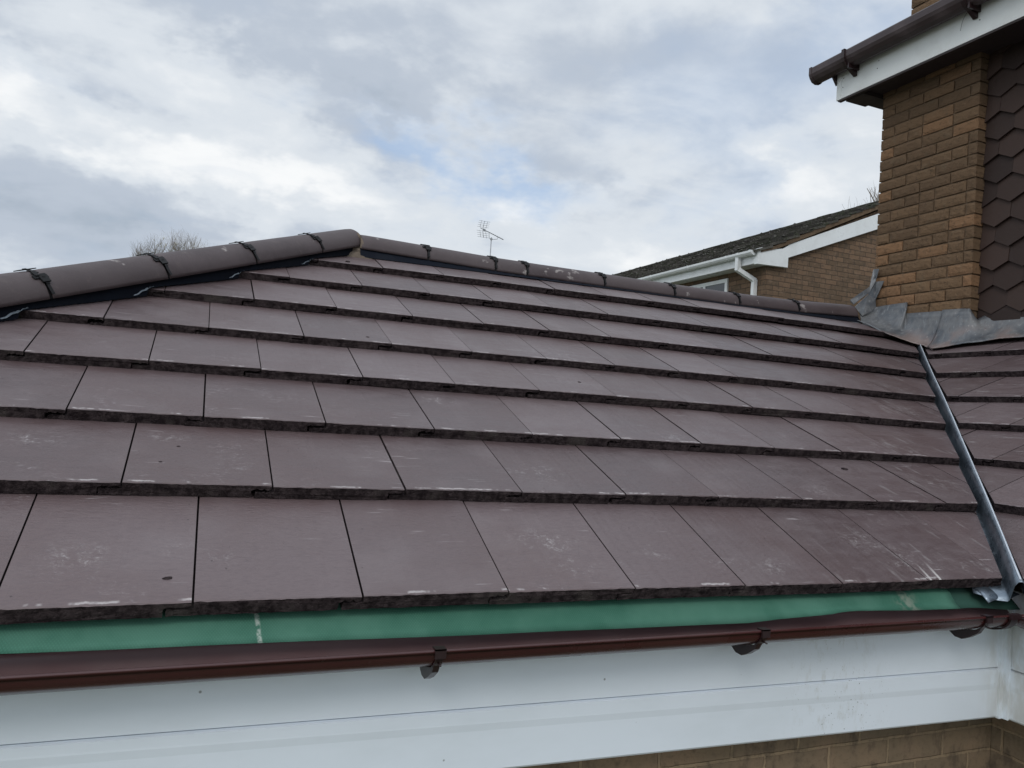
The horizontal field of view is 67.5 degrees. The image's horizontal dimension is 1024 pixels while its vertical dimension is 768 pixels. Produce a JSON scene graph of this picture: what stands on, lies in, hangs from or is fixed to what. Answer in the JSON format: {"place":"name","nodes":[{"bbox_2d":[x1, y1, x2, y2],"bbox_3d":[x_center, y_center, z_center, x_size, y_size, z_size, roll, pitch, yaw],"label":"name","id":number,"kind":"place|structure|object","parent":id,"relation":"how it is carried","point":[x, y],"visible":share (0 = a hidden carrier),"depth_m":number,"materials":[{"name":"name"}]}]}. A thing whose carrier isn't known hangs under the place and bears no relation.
{"place":"outdoors","nodes":[
{"label":"outdoors","id":0,"kind":"place"},
{"bbox_2d":[0,0,912,274],"label":"sky","id":1,"kind":"structure","parent":0,"point":[609,137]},
{"bbox_2d":[0,229,1023,767],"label":"extension building","id":2,"kind":"structure","parent":0,"point":[456,509],"depth_m":2.04,"materials":[{"name":"tile"}]},
{"bbox_2d":[612,200,879,306],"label":"neighbour house","id":3,"kind":"structure","parent":0,"point":[829,258],"depth_m":11.90,"materials":[{"name":"brick"}]},
{"bbox_2d":[690,278,728,291],"bbox_3d":[3.157,-1.104,12.676,0.028,1.130,1.200,5,-2,-22],"label":"window","id":4,"kind":"structure","parent":3,"relation":"in","point":[719,285],"depth_m":12.38,"materials":[{"name":"white plastic"}]},
{"label":"ground","id":5,"kind":"structure","parent":0,"visible":0},
{"bbox_2d":[129,229,205,256],"bbox_3d":[-6.782,-0.131,15.035,1.728,6.172,2.552,5,-2,-22],"label":"bare tree","id":6,"kind":"object","parent":5,"relation":"on","point":[173,246],"visible":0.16,"depth_m":14.72,"materials":[{"name":"grey plant"}]},
{"bbox_2d":[848,187,878,205],"bbox_3d":[11.070,-1.121,22.050,4.262,10.980,4.820,5,-2,-22],"label":"bare tree","id":7,"kind":"object","parent":5,"relation":"on","point":[874,197],"visible":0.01,"depth_m":21.98,"materials":[{"name":"grey plant"}]},
{"bbox_2d":[809,0,1023,347],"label":"brick house","id":8,"kind":"structure","parent":5,"relation":"on","point":[940,83],"depth_m":4.85,"materials":[{"name":"brick"}]},
{"bbox_3d":[-2.441,0.103,30.768,8.200,7.400,7.660,5,-2,-22],"label":"distant house","id":9,"kind":"object","parent":5,"relation":"on","visible":0},
{"bbox_2d":[478,220,503,255],"bbox_3d":[-0.872,-4.073,27.317,1.004,3.483,0.259,4,-2,-13],"label":"tv aerial","id":10,"kind":"object","parent":9,"relation":"attached to","point":[491,239],"visible":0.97,"depth_m":27.31,"materials":[{"name":"metal"}]}
]}

